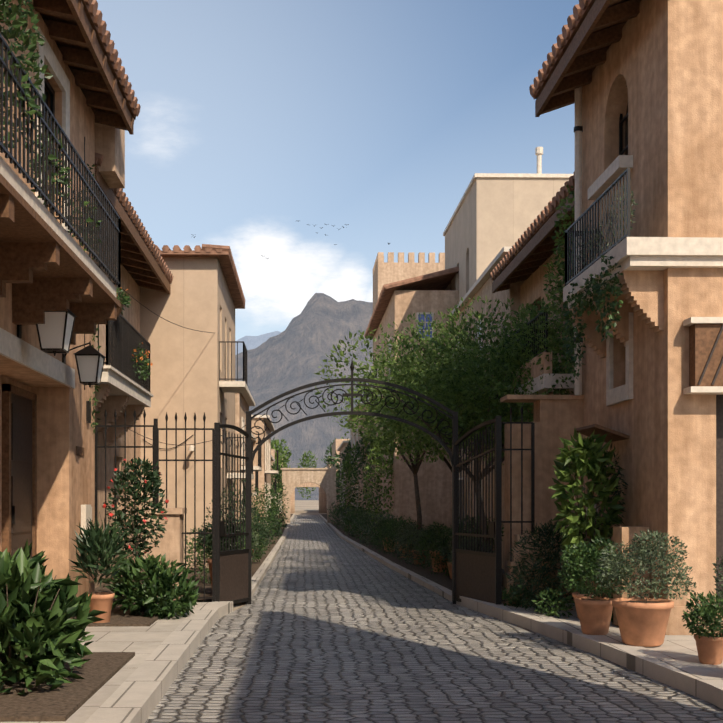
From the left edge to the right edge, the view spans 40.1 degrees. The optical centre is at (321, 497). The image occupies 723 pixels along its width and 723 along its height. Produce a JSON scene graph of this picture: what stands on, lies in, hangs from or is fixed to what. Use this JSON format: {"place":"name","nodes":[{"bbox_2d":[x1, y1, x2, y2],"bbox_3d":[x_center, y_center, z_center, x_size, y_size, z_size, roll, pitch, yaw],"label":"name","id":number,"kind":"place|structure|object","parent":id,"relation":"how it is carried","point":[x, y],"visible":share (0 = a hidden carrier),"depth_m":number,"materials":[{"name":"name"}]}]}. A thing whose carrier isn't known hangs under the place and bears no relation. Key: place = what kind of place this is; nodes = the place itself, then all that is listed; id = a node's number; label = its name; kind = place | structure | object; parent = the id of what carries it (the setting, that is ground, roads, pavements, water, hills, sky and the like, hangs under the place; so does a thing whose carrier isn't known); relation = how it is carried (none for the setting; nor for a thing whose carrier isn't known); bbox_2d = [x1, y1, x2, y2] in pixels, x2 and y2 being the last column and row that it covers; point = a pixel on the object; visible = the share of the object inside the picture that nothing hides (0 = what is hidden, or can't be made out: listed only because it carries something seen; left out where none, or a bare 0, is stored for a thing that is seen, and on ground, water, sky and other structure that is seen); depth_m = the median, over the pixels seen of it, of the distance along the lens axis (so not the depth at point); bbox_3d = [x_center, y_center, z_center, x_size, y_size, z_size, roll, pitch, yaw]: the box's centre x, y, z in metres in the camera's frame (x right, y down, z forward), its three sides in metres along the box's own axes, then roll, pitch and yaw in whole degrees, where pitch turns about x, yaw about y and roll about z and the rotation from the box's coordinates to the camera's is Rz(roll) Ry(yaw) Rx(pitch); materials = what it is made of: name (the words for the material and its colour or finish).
{"place":"outdoors","nodes":[
{"label":"outdoors","id":0,"kind":"place"},
{"bbox_2d":[0,0,135,596],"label":"house","id":1,"kind":"structure","parent":0,"point":[47,456],"depth_m":10.69,"materials":[{"name":"paint"}]},
{"bbox_2d":[0,0,101,251],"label":"balcony vine leaves","id":2,"kind":"object","parent":1,"relation":"attached to","point":[16,24],"visible":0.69,"depth_m":7.27,"materials":[{"name":"green plant"}]},
{"bbox_2d":[17,309,105,386],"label":"wall lanterns","id":3,"kind":"object","parent":1,"relation":"attached to","point":[55,331],"depth_m":9.67,"materials":[{"name":"metal"}]},
{"bbox_2d":[86,163,100,432],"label":"wall creeper leaves","id":4,"kind":"object","parent":1,"relation":"attached to","point":[95,387],"visible":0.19,"depth_m":12.95,"materials":[{"name":"green plant"}]},
{"bbox_2d":[83,0,140,118],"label":"house roof","id":5,"kind":"structure","parent":1,"relation":"attached to","point":[100,25],"depth_m":11.70,"materials":[{"name":"brown tile"}]},
{"bbox_2d":[102,237,130,316],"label":"vine leaves","id":6,"kind":"object","parent":1,"relation":"attached to","point":[124,300],"depth_m":13.91,"materials":[{"name":"green plant"}]},
{"bbox_2d":[91,107,170,587],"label":"house","id":7,"kind":"structure","parent":0,"point":[122,386],"depth_m":16.30,"materials":[{"name":"paint"}]},
{"bbox_2d":[95,152,173,282],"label":"house roof","id":8,"kind":"structure","parent":7,"relation":"attached to","point":[123,199],"depth_m":16.44,"materials":[{"name":"brown tile"}]},
{"bbox_2d":[131,342,152,379],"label":"flowering plant","id":9,"kind":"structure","parent":7,"relation":"on","point":[145,364],"depth_m":16.17,"materials":[{"name":"green plant"}]},
{"bbox_2d":[102,457,168,558],"bbox_3d":[-2.312,0.136,12.279,0.849,1.299,0.856,0,0,-1],"label":"flowering shrub","id":10,"kind":"object","parent":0,"point":[146,467],"depth_m":12.17,"materials":[{"name":"green plant"}]},
{"bbox_2d":[128,250,253,567],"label":"house","id":11,"kind":"structure","parent":0,"point":[192,372],"depth_m":20.61,"materials":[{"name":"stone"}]},
{"bbox_2d":[156,244,244,304],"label":"roof tiles","id":12,"kind":"object","parent":11,"relation":"attached to","point":[205,247],"visible":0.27,"depth_m":20.35,"materials":[{"name":"brown tile"}]},
{"bbox_2d":[113,500,326,610],"bbox_3d":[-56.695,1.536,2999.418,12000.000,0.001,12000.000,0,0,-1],"label":"ground","id":13,"kind":"structure","parent":0,"point":[306,507],"depth_m":129.47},
{"bbox_2d":[271,462,283,512],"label":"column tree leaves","id":14,"kind":"object","parent":13,"relation":"on","point":[276,476],"visible":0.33,"depth_m":51.82,"materials":[{"name":"green plant"}]},
{"bbox_2d":[282,470,335,522],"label":"street arch","id":15,"kind":"structure","parent":13,"relation":"on","point":[292,480],"depth_m":56.75,"materials":[{"name":"paint"}]},
{"bbox_2d":[281,468,336,469],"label":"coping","id":16,"kind":"object","parent":15,"relation":"on","point":[308,468],"visible":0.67,"depth_m":56.69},
{"bbox_2d":[373,252,444,364],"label":"crenellated tower","id":17,"kind":"structure","parent":13,"relation":"on","point":[389,271],"depth_m":41.03,"materials":[{"name":"beige paint"}]},
{"bbox_2d":[364,290,458,545],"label":"house","id":18,"kind":"structure","parent":13,"relation":"on","point":[435,485],"depth_m":30.32,"materials":[{"name":"paint"}]},
{"bbox_2d":[349,429,380,527],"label":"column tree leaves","id":19,"kind":"object","parent":18,"relation":"attached to","point":[360,455],"visible":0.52,"depth_m":35.91,"materials":[{"name":"green plant"}]},
{"bbox_2d":[362,435,393,531],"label":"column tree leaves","id":20,"kind":"object","parent":18,"relation":"attached to","point":[375,461],"visible":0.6,"depth_m":30.85,"materials":[{"name":"green plant"}]},
{"bbox_2d":[364,266,458,336],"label":"house roof","id":21,"kind":"structure","parent":18,"relation":"attached to","point":[440,280],"depth_m":30.95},
{"bbox_2d":[358,311,503,543],"bbox_3d":[2.909,-1.143,19.498,4.653,5.370,4.528,0,0,-1],"label":"tree","id":22,"kind":"object","parent":13,"relation":"on","point":[420,324],"depth_m":19.24,"materials":[{"name":"green plant"}]},
{"bbox_2d":[337,247,539,569],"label":"houses","id":23,"kind":"structure","parent":13,"relation":"on","point":[481,287],"depth_m":22.67,"materials":[{"name":"paint"}]},
{"bbox_2d":[335,441,351,517],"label":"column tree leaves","id":24,"kind":"object","parent":23,"relation":"attached to","point":[347,452],"visible":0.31,"depth_m":46.90,"materials":[{"name":"green plant"}]},
{"bbox_2d":[337,443,357,523],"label":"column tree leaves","id":25,"kind":"object","parent":23,"relation":"attached to","point":[352,449],"visible":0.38,"depth_m":41.90,"materials":[{"name":"green plant"}]},
{"bbox_2d":[314,296,574,548],"bbox_3d":[2.574,-0.966,16.557,5.429,5.009,4.231,0,0,-1],"label":"tree","id":26,"kind":"object","parent":13,"relation":"on","point":[451,384],"depth_m":15.83,"materials":[{"name":"green plant"}]},
{"bbox_2d":[441,324,560,464],"bbox_3d":[3.606,-0.840,18.085,3.129,4.758,3.753,0,0,-1],"label":"tree","id":27,"kind":"object","parent":13,"relation":"on","point":[459,421],"depth_m":18.43,"materials":[{"name":"green plant"}]},
{"bbox_2d":[492,190,574,421],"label":"house","id":28,"kind":"structure","parent":13,"relation":"on","point":[531,256],"depth_m":16.63,"materials":[{"name":"paint"}]},
{"bbox_2d":[490,171,574,280],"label":"house roof","id":29,"kind":"structure","parent":28,"relation":"attached to","point":[541,219],"depth_m":16.11,"materials":[{"name":"brown tile"}]},
{"bbox_2d":[496,244,571,390],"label":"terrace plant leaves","id":30,"kind":"object","parent":28,"relation":"attached to","point":[533,312],"visible":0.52,"depth_m":14.39,"materials":[{"name":"green plant"}]},
{"bbox_2d":[500,184,574,441],"bbox_3d":[3.056,-2.374,14.869,0.668,3.896,3.060,0,0,-12],"label":"climbing vine","id":31,"kind":"object","parent":28,"relation":"attached to","point":[527,406],"visible":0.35,"depth_m":13.66,"materials":[{"name":"green plant"}]},
{"bbox_2d":[500,395,583,605],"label":"pier wall","id":32,"kind":"structure","parent":13,"relation":"on","point":[556,417],"depth_m":13.21,"materials":[{"name":"paint"}]},
{"bbox_2d":[535,0,722,634],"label":"house","id":33,"kind":"structure","parent":13,"relation":"on","point":[639,83],"depth_m":10.38,"materials":[{"name":"paint"}]},
{"bbox_2d":[81,137,597,536],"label":"cables and fixtures","id":34,"kind":"object","parent":33,"relation":"attached to","point":[85,512],"visible":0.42,"depth_m":12.49,"materials":[{"name":"metal"}]},
{"bbox_2d":[529,0,593,98],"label":"house roof","id":35,"kind":"structure","parent":33,"relation":"attached to","point":[574,21],"depth_m":11.99,"materials":[{"name":"brown tile"}]},
{"bbox_2d":[548,428,624,577],"bbox_3d":[3.034,0.063,11.365,0.867,1.766,0.796,0,0,-23],"label":"shrub","id":36,"kind":"object","parent":33,"relation":"attached to","point":[580,453],"visible":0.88,"depth_m":11.26,"materials":[{"name":"green plant"}]},
{"bbox_2d":[561,255,622,383],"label":"balcony ivy leaves","id":37,"kind":"object","parent":33,"relation":"attached to","point":[598,300],"visible":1,"depth_m":11.21,"materials":[{"name":"green plant"}]},
{"bbox_2d":[576,187,637,269],"bbox_3d":[3.191,-3.010,11.233,0.332,0.720,1.930,0,0,-1],"label":"balcony plant","id":38,"kind":"object","parent":33,"relation":"on","point":[631,213],"visible":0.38,"depth_m":10.94,"materials":[{"name":"green plant"}]},
{"bbox_2d":[588,443,627,539],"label":"niche plant leaves","id":39,"kind":"object","parent":33,"relation":"attached to","point":[617,491],"visible":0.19,"depth_m":11.49,"materials":[{"name":"green plant"}]},
{"bbox_2d":[235,389,278,529],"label":"houses","id":40,"kind":"structure","parent":0,"point":[262,470],"depth_m":37.91,"materials":[{"name":"paint"}]},
{"bbox_2d":[235,331,281,354],"bbox_3d":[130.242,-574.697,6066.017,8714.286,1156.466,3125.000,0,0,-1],"label":"mountain ridge","id":41,"kind":"structure","parent":0,"point":[252,342],"depth_m":6248.31,"materials":[{"name":"stone"}]},
{"bbox_2d":[235,293,372,466],"bbox_3d":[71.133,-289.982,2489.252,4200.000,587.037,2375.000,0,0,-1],"label":"mountain ridge","id":42,"kind":"structure","parent":0,"point":[295,352],"depth_m":2169.29,"materials":[{"name":"grey stone"}]},
{"bbox_2d":[285,467,322,499],"bbox_3d":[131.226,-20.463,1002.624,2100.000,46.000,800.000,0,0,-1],"label":"foothill slope","id":43,"kind":"structure","parent":0,"point":[314,494],"depth_m":696.31,"materials":[{"name":"grey stone"}]},
{"bbox_2d":[271,439,349,518],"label":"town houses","id":44,"kind":"structure","parent":0,"point":[322,493],"depth_m":97.92,"materials":[{"name":"paint"}]},
{"bbox_2d":[271,442,287,499],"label":"tree leaves","id":45,"kind":"object","parent":44,"relation":"on","point":[280,461],"visible":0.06,"depth_m":59.78,"materials":[{"name":"green plant"}]},
{"bbox_2d":[271,438,291,471],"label":"tree leaves","id":46,"kind":"object","parent":44,"relation":"on","point":[285,452],"visible":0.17,"depth_m":71.69,"materials":[{"name":"green plant"}]},
{"bbox_2d":[297,450,317,498],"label":"tree leaves","id":47,"kind":"object","parent":44,"relation":"on","point":[304,459],"visible":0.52,"depth_m":124.77,"materials":[{"name":"green plant"}]},
{"bbox_2d":[321,437,347,467],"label":"tree leaves","id":48,"kind":"object","parent":44,"relation":"on","point":[328,457],"visible":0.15,"depth_m":79.92,"materials":[{"name":"green plant"}]},
{"bbox_2d":[329,439,349,501],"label":"tree leaves","id":49,"kind":"object","parent":44,"relation":"on","point":[336,459],"visible":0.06,"depth_m":62.72,"materials":[{"name":"green plant"}]},
{"bbox_2d":[97,0,578,340],"label":"sky","id":50,"kind":"structure","parent":0,"point":[256,118],"materials":[{"name":"blue"}]},
{"bbox_2d":[0,596,722,722],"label":"pavement","id":51,"kind":"structure","parent":0,"point":[135,688],"depth_m":9.06,"materials":[{"name":"stone"}]},
{"bbox_2d":[0,603,161,721],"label":"soil beds","id":52,"kind":"object","parent":51,"relation":"on","point":[42,702],"visible":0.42,"depth_m":7.13,"materials":[{"name":"brown soil"}]},
{"bbox_2d":[0,539,106,694],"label":"shrub leaves","id":53,"kind":"object","parent":52,"relation":"on","point":[47,649],"visible":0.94,"depth_m":7.31,"materials":[{"name":"green plant"}]},
{"bbox_2d":[103,553,199,619],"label":"shrub leaves","id":54,"kind":"object","parent":52,"relation":"on","point":[159,581],"visible":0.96,"depth_m":11.55,"materials":[{"name":"green plant"}]},
{"bbox_2d":[0,447,604,673],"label":"plant stems","id":55,"kind":"object","parent":52,"relation":"on","point":[26,656],"visible":0.23,"depth_m":11.26,"materials":[{"name":"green plant"}]},
{"bbox_2d":[144,508,186,600],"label":"pier","id":56,"kind":"structure","parent":51,"relation":"on","point":[171,544],"depth_m":13.07,"materials":[{"name":"paint"}]},
{"bbox_2d":[95,361,534,604],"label":"gate","id":57,"kind":"structure","parent":51,"relation":"on","point":[477,575],"depth_m":13.57,"materials":[{"name":"black metal"}]},
{"bbox_2d":[505,519,574,612],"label":"dark shrub leaves","id":58,"kind":"object","parent":51,"relation":"on","point":[545,532],"visible":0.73,"depth_m":12.28,"materials":[{"name":"green plant"}]},
{"bbox_2d":[502,582,612,620],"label":"ground plant leaves","id":59,"kind":"object","parent":51,"relation":"on","point":[553,611],"visible":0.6,"depth_m":11.75,"materials":[{"name":"green plant"}]},
{"bbox_2d":[342,348,464,533],"bbox_3d":[2.283,-1.097,23.936,3.542,5.271,3.548,0,0,-1],"label":"tree","id":60,"kind":"object","parent":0,"point":[414,468],"depth_m":23.89,"materials":[{"name":"green plant"}]},
{"bbox_2d":[145,515,722,722],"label":"cobblestone street","id":61,"kind":"structure","parent":0,"point":[328,624],"depth_m":9.03,"materials":[{"name":"grey stone"}]},
{"bbox_2d":[95,514,504,601],"bbox_3d":[-0.462,1.492,52.080,7.800,0.090,75.750,0,0,-1],"label":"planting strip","id":62,"kind":"object","parent":61,"relation":"on","point":[440,584],"visible":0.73,"depth_m":20.50,"materials":[{"name":"soil"}]},
{"bbox_2d":[184,528,252,583],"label":"shrub leaves","id":63,"kind":"object","parent":62,"relation":"on","point":[201,554],"visible":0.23,"depth_m":16.77,"materials":[{"name":"green plant"}]},
{"bbox_2d":[201,478,268,557],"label":"shrub leaves","id":64,"kind":"object","parent":62,"relation":"on","point":[254,522],"visible":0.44,"depth_m":19.10,"materials":[{"name":"green plant"}]},
{"bbox_2d":[244,527,267,563],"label":"shrub leaves","id":65,"kind":"object","parent":62,"relation":"on","point":[261,552],"visible":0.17,"depth_m":21.94,"materials":[{"name":"green plant"}]},
{"bbox_2d":[242,484,278,543],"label":"shrub leaves","id":66,"kind":"object","parent":62,"relation":"on","point":[257,504],"visible":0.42,"depth_m":27.53,"materials":[{"name":"green plant"}]},
{"bbox_2d":[251,517,272,555],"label":"shrub leaves","id":67,"kind":"object","parent":62,"relation":"on","point":[266,532],"visible":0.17,"depth_m":24.36,"materials":[{"name":"green plant"}]},
{"bbox_2d":[251,512,282,542],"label":"shrub leaves","id":68,"kind":"object","parent":62,"relation":"on","point":[277,531],"visible":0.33,"depth_m":31.41,"materials":[{"name":"green plant"}]},
{"bbox_2d":[252,482,287,536],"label":"shrub leaves","id":69,"kind":"object","parent":62,"relation":"on","point":[277,504],"visible":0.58,"depth_m":35.95,"materials":[{"name":"green plant"}]},
{"bbox_2d":[268,506,287,530],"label":"shrub leaves","id":70,"kind":"object","parent":62,"relation":"on","point":[282,521],"visible":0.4,"depth_m":41.84,"materials":[{"name":"green plant"}]},
{"bbox_2d":[271,479,289,526],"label":"shrub leaves","id":71,"kind":"object","parent":62,"relation":"on","point":[278,502],"visible":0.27,"depth_m":48.78,"materials":[{"name":"green plant"}]},
{"bbox_2d":[327,501,343,526],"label":"shrub leaves","id":72,"kind":"object","parent":62,"relation":"on","point":[331,512],"visible":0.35,"depth_m":49.96,"materials":[{"name":"green plant"}]},
{"bbox_2d":[333,503,351,530],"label":"shrub leaves","id":73,"kind":"object","parent":62,"relation":"on","point":[341,508],"visible":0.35,"depth_m":43.91,"materials":[{"name":"green plant"}]},
{"bbox_2d":[337,506,367,534],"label":"shrub leaves","id":74,"kind":"object","parent":62,"relation":"on","point":[339,523],"visible":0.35,"depth_m":38.89,"materials":[{"name":"green plant"}]},
{"bbox_2d":[342,507,375,538],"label":"shrub leaves","id":75,"kind":"object","parent":62,"relation":"on","point":[349,521],"visible":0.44,"depth_m":34.94,"materials":[{"name":"green plant"}]},
{"bbox_2d":[349,506,384,543],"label":"shrub leaves","id":76,"kind":"object","parent":62,"relation":"on","point":[356,525],"visible":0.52,"depth_m":31.52,"materials":[{"name":"green plant"}]},
{"bbox_2d":[354,511,393,548],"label":"shrub leaves","id":77,"kind":"object","parent":62,"relation":"on","point":[377,519],"visible":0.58,"depth_m":28.35,"materials":[{"name":"green plant"}]},
{"bbox_2d":[88,558,673,646],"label":"terracotta pots","id":78,"kind":"object","parent":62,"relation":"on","point":[642,623],"visible":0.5,"depth_m":9.44,"materials":[{"name":"ceramic"}]},
{"bbox_2d":[68,508,131,594],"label":"potted plant leaves","id":79,"kind":"object","parent":78,"relation":"on","point":[97,544],"visible":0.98,"depth_m":10.91,"materials":[{"name":"green plant"}]},
{"bbox_2d":[196,518,244,554],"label":"shrub leaves","id":80,"kind":"object","parent":78,"relation":"on","point":[208,539],"visible":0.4,"depth_m":14.78,"materials":[{"name":"green plant"}]},
{"bbox_2d":[450,514,503,547],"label":"shrub leaves","id":81,"kind":"object","parent":78,"relation":"on","point":[473,527],"visible":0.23,"depth_m":16.78,"materials":[{"name":"green plant"}]},
{"bbox_2d":[558,535,633,597],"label":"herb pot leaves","id":82,"kind":"object","parent":78,"relation":"on","point":[587,561],"visible":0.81,"depth_m":10.04,"materials":[{"name":"green plant"}]},
{"bbox_2d":[593,530,695,602],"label":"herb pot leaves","id":83,"kind":"object","parent":78,"relation":"on","point":[643,555],"visible":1,"depth_m":9.34,"materials":[{"name":"green plant"}]},
{"bbox_2d":[712,555,722,602],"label":"herb pot leaves","id":84,"kind":"object","parent":78,"relation":"on","point":[717,580],"visible":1,"depth_m":7.66,"materials":[{"name":"green plant"}]},
{"bbox_2d":[369,519,402,553],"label":"shrub leaves","id":85,"kind":"object","parent":62,"relation":"on","point":[379,540],"visible":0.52,"depth_m":25.82,"materials":[{"name":"green plant"}]},
{"bbox_2d":[376,515,433,559],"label":"shrub leaves","id":86,"kind":"object","parent":62,"relation":"on","point":[392,529],"visible":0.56,"depth_m":23.18,"materials":[{"name":"green plant"}]},
{"bbox_2d":[393,524,445,566],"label":"shrub leaves","id":87,"kind":"object","parent":62,"relation":"on","point":[403,539],"visible":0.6,"depth_m":20.88,"materials":[{"name":"green plant"}]},
{"bbox_2d":[415,525,470,575],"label":"shrub leaves","id":88,"kind":"object","parent":62,"relation":"on","point":[442,542],"visible":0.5,"depth_m":18.52,"materials":[{"name":"green plant"}]},
{"bbox_2d":[251,540,722,664],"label":"terracotta pots","id":89,"kind":"object","parent":62,"relation":"on","point":[710,650],"visible":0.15,"depth_m":8.36,"materials":[{"name":"ceramic"}]},
{"bbox_2d":[244,527,258,547],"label":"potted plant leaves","id":90,"kind":"object","parent":89,"relation":"on","point":[257,535],"visible":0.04,"depth_m":20.37,"materials":[{"name":"green plant"}]},
{"bbox_2d":[375,518,401,536],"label":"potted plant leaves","id":91,"kind":"object","parent":89,"relation":"on","point":[383,527],"visible":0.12,"depth_m":26.98,"materials":[{"name":"green plant"}]},
{"bbox_2d":[391,518,416,540],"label":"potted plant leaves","id":92,"kind":"object","parent":89,"relation":"on","point":[405,526],"visible":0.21,"depth_m":24.16,"materials":[{"name":"green plant"}]},
{"bbox_2d":[407,528,432,549],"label":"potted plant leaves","id":93,"kind":"object","parent":89,"relation":"on","point":[417,540],"visible":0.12,"depth_m":21.69,"materials":[{"name":"green plant"}]},
{"bbox_2d":[423,521,451,550],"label":"potted plant leaves","id":94,"kind":"object","parent":89,"relation":"on","point":[434,526],"visible":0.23,"depth_m":19.49,"materials":[{"name":"green plant"}]},
{"bbox_2d":[440,541,451,561],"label":"potted plant leaves","id":95,"kind":"object","parent":89,"relation":"on","point":[448,546],"visible":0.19,"depth_m":17.88,"materials":[{"name":"green plant"}]},
{"bbox_2d":[681,591,722,640],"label":"potted plant leaves","id":96,"kind":"object","parent":89,"relation":"on","point":[706,611],"visible":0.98,"depth_m":8.38,"materials":[{"name":"green plant"}]},
{"bbox_2d":[443,147,573,360],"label":"building","id":97,"kind":"structure","parent":0,"point":[494,214],"depth_m":26.86,"materials":[{"name":"paint"}]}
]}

